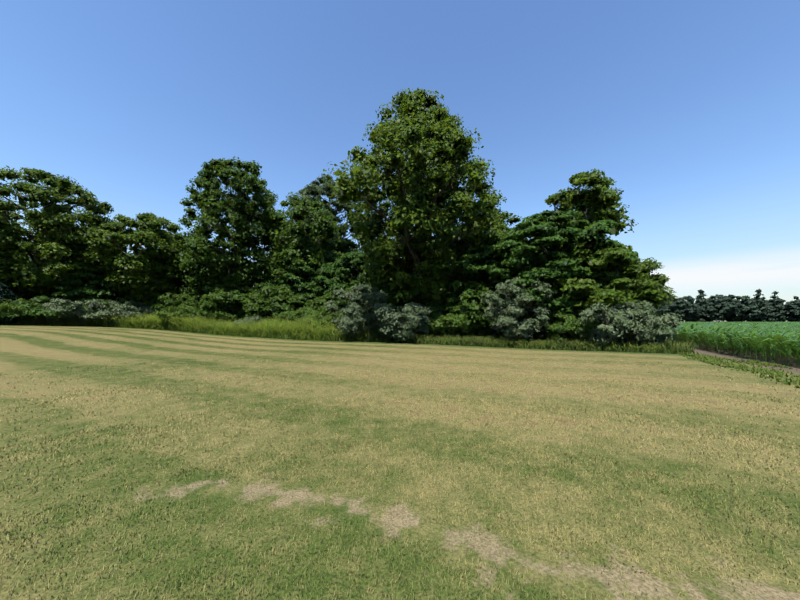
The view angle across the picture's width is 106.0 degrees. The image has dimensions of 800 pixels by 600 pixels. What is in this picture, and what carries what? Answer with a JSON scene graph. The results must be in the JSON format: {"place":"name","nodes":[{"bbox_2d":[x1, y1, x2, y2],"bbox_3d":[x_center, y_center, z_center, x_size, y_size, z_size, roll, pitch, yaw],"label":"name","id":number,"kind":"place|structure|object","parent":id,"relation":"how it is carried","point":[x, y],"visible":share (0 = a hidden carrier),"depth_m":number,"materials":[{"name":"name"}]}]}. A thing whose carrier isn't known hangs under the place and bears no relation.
{"place":"outdoors","nodes":[
{"label":"outdoors","id":0,"kind":"place"},
{"bbox_2d":[0,321,799,599],"bbox_3d":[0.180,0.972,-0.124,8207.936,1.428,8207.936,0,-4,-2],"label":"ground","id":1,"kind":"structure","parent":0,"point":[27,349],"depth_m":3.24,"materials":[{"name":"green plant"}]},
{"bbox_2d":[0,282,19,323],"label":"shrub","id":2,"kind":"object","parent":1,"relation":"on","point":[5,293],"visible":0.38,"depth_m":32.46,"materials":[{"name":"green plant"}]},
{"bbox_2d":[2,260,27,298],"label":"tree","id":3,"kind":"object","parent":1,"relation":"on","point":[22,268],"visible":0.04,"depth_m":36.46,"materials":[{"name":"green plant"}]},
{"bbox_2d":[0,249,37,266],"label":"tree","id":4,"kind":"object","parent":1,"relation":"on","point":[22,260],"visible":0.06,"depth_m":40.86,"materials":[{"name":"green plant"}]},
{"bbox_2d":[3,287,42,300],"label":"bush","id":5,"kind":"object","parent":1,"relation":"on","point":[19,294],"visible":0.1,"depth_m":35.25,"materials":[{"name":"green plant"}]},
{"bbox_2d":[0,298,49,323],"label":"bush","id":6,"kind":"object","parent":1,"relation":"on","point":[8,307],"visible":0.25,"depth_m":31.70,"materials":[{"name":"green plant"}]},
{"bbox_2d":[42,289,62,297],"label":"bush","id":7,"kind":"object","parent":1,"relation":"on","point":[53,294],"visible":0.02,"depth_m":36.05,"materials":[{"name":"green plant"}]},
{"bbox_2d":[0,165,113,297],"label":"tree","id":8,"kind":"object","parent":1,"relation":"on","point":[50,223],"visible":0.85,"depth_m":34.31,"materials":[{"name":"green plant"}]},
{"bbox_2d":[0,232,120,319],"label":"tree","id":9,"kind":"object","parent":1,"relation":"on","point":[72,281],"visible":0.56,"depth_m":34.91,"materials":[{"name":"green plant"}]},
{"bbox_2d":[23,232,120,291],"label":"tree","id":10,"kind":"object","parent":1,"relation":"on","point":[38,262],"depth_m":37.87,"materials":[{"name":"green plant"}]},
{"bbox_2d":[42,296,108,324],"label":"shrub","id":11,"kind":"object","parent":1,"relation":"on","point":[55,304],"visible":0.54,"depth_m":33.17,"materials":[{"name":"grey plant"}]},
{"bbox_2d":[71,283,135,306],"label":"bush","id":12,"kind":"object","parent":1,"relation":"on","point":[110,287],"visible":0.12,"depth_m":36.80,"materials":[{"name":"green plant"}]},
{"bbox_2d":[79,299,160,323],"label":"shrub","id":13,"kind":"object","parent":1,"relation":"on","point":[116,308],"visible":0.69,"depth_m":35.31,"materials":[{"name":"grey plant"}]},
{"bbox_2d":[87,212,190,306],"bbox_3d":[-34.083,-4.123,39.858,10.807,15.262,12.080,-2,-4,24],"label":"tree","id":14,"kind":"object","parent":1,"relation":"on","point":[140,281],"visible":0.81,"depth_m":37.60,"materials":[{"name":"green plant"}]},
{"bbox_2d":[136,297,177,315],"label":"bush","id":15,"kind":"object","parent":1,"relation":"on","point":[149,304],"visible":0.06,"depth_m":38.56,"materials":[{"name":"green plant"}]},
{"bbox_2d":[157,265,184,292],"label":"tree","id":16,"kind":"object","parent":1,"relation":"on","point":[181,284],"visible":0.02,"depth_m":43.03,"materials":[{"name":"green plant"}]},
{"bbox_2d":[150,291,202,318],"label":"bush","id":17,"kind":"object","parent":1,"relation":"on","point":[173,298],"visible":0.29,"depth_m":38.23,"materials":[{"name":"green plant"}]},
{"bbox_2d":[152,304,208,321],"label":"bush","id":18,"kind":"object","parent":1,"relation":"on","point":[182,310],"visible":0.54,"depth_m":36.25,"materials":[{"name":"green plant"}]},
{"bbox_2d":[159,248,227,296],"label":"tree","id":19,"kind":"object","parent":1,"relation":"on","point":[191,289],"visible":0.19,"depth_m":40.11,"materials":[{"name":"green plant"}]},
{"bbox_2d":[176,295,212,309],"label":"bush","id":20,"kind":"object","parent":1,"relation":"on","point":[191,301],"visible":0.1,"depth_m":38.01,"materials":[{"name":"green plant"}]},
{"bbox_2d":[176,251,238,292],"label":"tree","id":21,"kind":"object","parent":1,"relation":"on","point":[198,273],"depth_m":43.88,"materials":[{"name":"green plant"}]},
{"bbox_2d":[191,283,252,322],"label":"bush","id":22,"kind":"object","parent":1,"relation":"on","point":[219,294],"visible":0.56,"depth_m":35.98,"materials":[{"name":"green plant"}]},
{"bbox_2d":[172,156,286,292],"bbox_3d":[-22.579,-7.789,41.759,14.365,23.861,14.478,3,-5,-38],"label":"tree","id":23,"kind":"object","parent":1,"relation":"on","point":[243,214],"visible":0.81,"depth_m":38.45,"materials":[{"name":"green plant"}]},
{"bbox_2d":[206,287,263,321],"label":"bush","id":24,"kind":"object","parent":1,"relation":"on","point":[223,306],"visible":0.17,"depth_m":36.18,"materials":[{"name":"green plant"}]},
{"bbox_2d":[233,313,266,325],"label":"bush","id":25,"kind":"object","parent":1,"relation":"on","point":[251,318],"visible":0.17,"depth_m":32.95,"materials":[{"name":"green plant"}]},
{"bbox_2d":[226,263,276,314],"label":"tree","id":26,"kind":"object","parent":1,"relation":"on","point":[259,285],"visible":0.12,"depth_m":38.89,"materials":[{"name":"green plant"}]},
{"bbox_2d":[244,297,280,318],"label":"bush","id":27,"kind":"object","parent":1,"relation":"on","point":[250,311],"visible":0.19,"depth_m":33.93,"materials":[{"name":"green plant"}]},
{"bbox_2d":[240,285,306,323],"bbox_3d":[-14.148,1.169,36.437,7.938,5.891,7.941,-3,-5,33],"label":"bush","id":28,"kind":"object","parent":1,"relation":"on","point":[284,294],"visible":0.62,"depth_m":34.06,"materials":[{"name":"green plant"}]},
{"bbox_2d":[271,308,316,328],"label":"bush","id":29,"kind":"object","parent":1,"relation":"on","point":[299,312],"visible":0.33,"depth_m":30.13,"materials":[{"name":"green plant"}]},
{"bbox_2d":[271,259,323,310],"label":"tree","id":30,"kind":"object","parent":1,"relation":"on","point":[296,274],"visible":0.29,"depth_m":37.20,"materials":[{"name":"green plant"}]},
{"bbox_2d":[257,191,340,292],"bbox_3d":[-13.776,-4.970,41.994,12.515,18.923,12.216,0,-4,5],"label":"tree","id":31,"kind":"object","parent":1,"relation":"on","point":[295,244],"visible":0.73,"depth_m":38.71,"materials":[{"name":"green plant"}]},
{"bbox_2d":[299,298,315,310],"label":"bush","id":32,"kind":"object","parent":1,"relation":"on","point":[309,305],"visible":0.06,"depth_m":34.03,"materials":[{"name":"green plant"}]},
{"bbox_2d":[279,235,335,267],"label":"tree","id":33,"kind":"object","parent":1,"relation":"on","point":[314,251],"depth_m":49.60,"materials":[{"name":"green plant"}]},
{"bbox_2d":[311,293,333,313],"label":"bush","id":34,"kind":"object","parent":1,"relation":"on","point":[318,303],"visible":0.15,"depth_m":31.52,"materials":[{"name":"green plant"}]},
{"bbox_2d":[296,307,351,328],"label":"bush","id":35,"kind":"object","parent":1,"relation":"on","point":[321,315],"visible":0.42,"depth_m":28.07,"materials":[{"name":"green plant"}]},
{"bbox_2d":[285,174,363,251],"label":"tree","id":36,"kind":"object","parent":1,"relation":"on","point":[316,190],"visible":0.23,"depth_m":54.36,"materials":[{"name":"green plant"}]},
{"bbox_2d":[301,262,348,307],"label":"tree","id":37,"kind":"object","parent":1,"relation":"on","point":[325,271],"visible":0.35,"depth_m":36.23,"materials":[{"name":"green plant"}]},
{"bbox_2d":[311,233,354,258],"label":"tree","id":38,"kind":"object","parent":1,"relation":"on","point":[342,249],"visible":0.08,"depth_m":53.59,"materials":[{"name":"green plant"}]},
{"bbox_2d":[332,286,359,311],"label":"bush","id":39,"kind":"object","parent":1,"relation":"on","point":[339,305],"visible":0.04,"depth_m":29.18,"materials":[{"name":"green plant"}]},
{"bbox_2d":[324,250,373,303],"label":"tree","id":40,"kind":"object","parent":1,"relation":"on","point":[353,269],"visible":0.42,"depth_m":34.16,"materials":[{"name":"green plant"}]},
{"bbox_2d":[324,283,389,336],"bbox_3d":[-3.123,0.999,25.557,6.063,4.936,5.630,-4,-6,45],"label":"shrub","id":41,"kind":"object","parent":1,"relation":"on","point":[363,298],"visible":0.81,"depth_m":24.38,"materials":[{"name":"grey plant"}]},
{"bbox_2d":[337,283,400,329],"bbox_3d":[-2.715,0.964,29.718,7.484,5.551,7.480,-1,-4,20],"label":"bush","id":42,"kind":"object","parent":1,"relation":"on","point":[373,286],"visible":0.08,"depth_m":27.74,"materials":[{"name":"green plant"}]},
{"bbox_2d":[0,309,799,387],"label":"tall grass","id":43,"kind":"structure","parent":1,"relation":"on","point":[266,329],"depth_m":24.56,"materials":[{"name":"green plant"}]},
{"bbox_2d":[380,288,419,324],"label":"bush","id":44,"kind":"object","parent":1,"relation":"on","point":[404,304],"visible":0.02,"depth_m":26.93,"materials":[{"name":"green plant"}]},
{"bbox_2d":[372,302,431,343],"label":"shrub","id":45,"kind":"object","parent":1,"relation":"on","point":[395,322],"visible":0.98,"depth_m":21.79,"materials":[{"name":"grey plant"}]},
{"bbox_2d":[321,88,514,307],"bbox_3d":[2.192,-8.034,28.549,15.917,23.267,20.612,0,-4,-2],"label":"tree","id":46,"kind":"object","parent":1,"relation":"on","point":[433,143],"visible":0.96,"depth_m":23.92,"materials":[{"name":"green plant"}]},
{"bbox_2d":[386,280,465,334],"bbox_3d":[2.239,0.772,26.878,7.392,5.483,7.389,1,-4,-17],"label":"bush","id":47,"kind":"object","parent":1,"relation":"on","point":[435,308],"visible":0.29,"depth_m":24.88,"materials":[{"name":"green plant"}]},
{"bbox_2d":[427,310,486,338],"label":"bush","id":48,"kind":"object","parent":1,"relation":"on","point":[447,324],"visible":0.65,"depth_m":22.18,"materials":[{"name":"green plant"}]},
{"bbox_2d":[435,223,491,276],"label":"tree","id":49,"kind":"object","parent":1,"relation":"on","point":[464,224],"depth_m":32.85,"materials":[{"name":"green plant"}]},
{"bbox_2d":[439,277,503,337],"bbox_3d":[6.662,0.784,24.855,7.021,5.208,7.017,1,-4,-11],"label":"bush","id":50,"kind":"object","parent":1,"relation":"on","point":[472,307],"visible":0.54,"depth_m":22.73,"materials":[{"name":"green plant"}]},
{"bbox_2d":[437,237,557,335],"bbox_3d":[9.078,-0.921,25.031,10.085,8.672,10.946,4,-5,-43],"label":"tree","id":51,"kind":"object","parent":1,"relation":"on","point":[466,264],"visible":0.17,"depth_m":23.20,"materials":[{"name":"green plant"}]},
{"bbox_2d":[491,206,528,239],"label":"dark tree","id":52,"kind":"object","parent":1,"relation":"on","point":[509,217],"visible":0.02,"depth_m":37.29,"materials":[{"name":"green plant"}]},
{"bbox_2d":[480,276,554,341],"bbox_3d":[8.174,0.760,20.546,5.406,4.711,4.222,1,-4,-13],"label":"shrub","id":53,"kind":"object","parent":1,"relation":"on","point":[525,328],"visible":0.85,"depth_m":19.56,"materials":[{"name":"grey plant"}]},
{"bbox_2d":[523,226,586,278],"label":"tree","id":54,"kind":"object","parent":1,"relation":"on","point":[577,243],"visible":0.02,"depth_m":23.09,"materials":[{"name":"green plant"}]},
{"bbox_2d":[487,210,639,335],"bbox_3d":[11.459,-1.712,22.417,10.378,9.940,8.865,1,-4,-9],"label":"tree","id":55,"kind":"object","parent":1,"relation":"on","point":[543,229],"visible":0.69,"depth_m":20.18,"materials":[{"name":"green plant"}]},
{"bbox_2d":[537,310,599,342],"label":"bush","id":56,"kind":"object","parent":1,"relation":"on","point":[558,331],"visible":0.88,"depth_m":18.68,"materials":[{"name":"green plant"}]},
{"bbox_2d":[545,168,638,245],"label":"open tree","id":57,"kind":"object","parent":1,"relation":"on","point":[597,203],"visible":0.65,"depth_m":23.89,"materials":[{"name":"green plant"}]},
{"bbox_2d":[549,239,676,316],"bbox_3d":[13.570,-0.569,21.251,9.378,7.405,8.187,3,-5,-40],"label":"tree","id":58,"kind":"object","parent":1,"relation":"on","point":[573,285],"visible":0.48,"depth_m":18.76,"materials":[{"name":"green plant"}]},
{"bbox_2d":[572,300,661,345],"bbox_3d":[12.692,1.528,18.046,5.058,3.062,4.303,0,-4,-5],"label":"shrub","id":59,"kind":"object","parent":1,"relation":"on","point":[620,318],"visible":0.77,"depth_m":16.94,"materials":[{"name":"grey plant"}]},
{"bbox_2d":[576,242,677,315],"bbox_3d":[14.726,-0.520,21.831,7.420,7.369,7.346,1,-4,-17],"label":"tree","id":60,"kind":"object","parent":1,"relation":"on","point":[649,265],"visible":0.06,"depth_m":19.36,"materials":[{"name":"green plant"}]},
{"bbox_2d":[595,305,683,346],"bbox_3d":[13.685,1.685,17.510,4.328,2.809,3.917,-1,-4,14],"label":"shrub","id":61,"kind":"object","parent":1,"relation":"on","point":[662,334],"visible":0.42,"depth_m":16.55,"materials":[{"name":"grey plant"}]},
{"bbox_2d":[662,297,693,320],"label":"tree","id":62,"kind":"object","parent":1,"relation":"on","point":[683,307],"visible":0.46,"depth_m":155.97,"materials":[{"name":"green plant"}]},
{"bbox_2d":[671,296,701,321],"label":"tree","id":63,"kind":"object","parent":1,"relation":"on","point":[693,313],"visible":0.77,"depth_m":154.26,"materials":[{"name":"green plant"}]},
{"bbox_2d":[694,289,716,321],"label":"tree","id":64,"kind":"object","parent":1,"relation":"on","point":[700,302],"visible":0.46,"depth_m":155.23,"materials":[{"name":"green plant"}]},
{"bbox_2d":[707,294,726,321],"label":"tree","id":65,"kind":"object","parent":1,"relation":"on","point":[717,296],"visible":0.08,"depth_m":157.64,"materials":[{"name":"green plant"}]},
{"bbox_2d":[699,298,737,321],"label":"tree","id":66,"kind":"object","parent":1,"relation":"on","point":[718,312],"visible":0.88,"depth_m":150.79,"materials":[{"name":"green plant"}]},
{"bbox_2d":[716,294,746,321],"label":"tree","id":67,"kind":"object","parent":1,"relation":"on","point":[731,300],"visible":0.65,"depth_m":148.51,"materials":[{"name":"green plant"}]},
{"bbox_2d":[664,321,799,365],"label":"corn","id":68,"kind":"object","parent":1,"relation":"on","point":[769,338],"visible":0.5,"depth_m":15.39,"materials":[{"name":"green plant"}]},
{"bbox_2d":[729,295,767,320],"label":"tree","id":69,"kind":"object","parent":1,"relation":"on","point":[751,311],"visible":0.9,"depth_m":144.65,"materials":[{"name":"green plant"}]},
{"bbox_2d":[746,289,768,321],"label":"tree","id":70,"kind":"object","parent":1,"relation":"on","point":[758,294],"visible":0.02,"depth_m":151.21,"materials":[{"name":"green plant"}]},
{"bbox_2d":[751,297,777,321],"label":"tree","id":71,"kind":"object","parent":1,"relation":"on","point":[770,316],"visible":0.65,"depth_m":142.64,"materials":[{"name":"green plant"}]},
{"bbox_2d":[770,291,785,321],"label":"tree","id":72,"kind":"object","parent":1,"relation":"on","point":[775,293],"visible":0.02,"depth_m":149.62,"materials":[{"name":"green plant"}]},
{"bbox_2d":[764,298,798,321],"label":"tree","id":73,"kind":"object","parent":1,"relation":"on","point":[780,311],"visible":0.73,"depth_m":142.05,"materials":[{"name":"green plant"}]},
{"bbox_2d":[782,300,799,321],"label":"tree","id":74,"kind":"object","parent":1,"relation":"on","point":[795,316],"visible":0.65,"depth_m":140.95,"materials":[{"name":"green plant"}]},
{"bbox_2d":[790,296,799,321],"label":"tree","id":75,"kind":"object","parent":1,"relation":"on","point":[797,298],"visible":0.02,"depth_m":146.18,"materials":[{"name":"green plant"}]},
{"bbox_2d":[0,0,799,320],"label":"sky","id":76,"kind":"structure","parent":0,"point":[692,107],"materials":[{"name":"blue"}]},
{"bbox_2d":[654,302,676,317],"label":"tree","id":77,"kind":"object","parent":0,"point":[663,311],"visible":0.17,"depth_m":159.51,"materials":[{"name":"green plant"}]}
]}

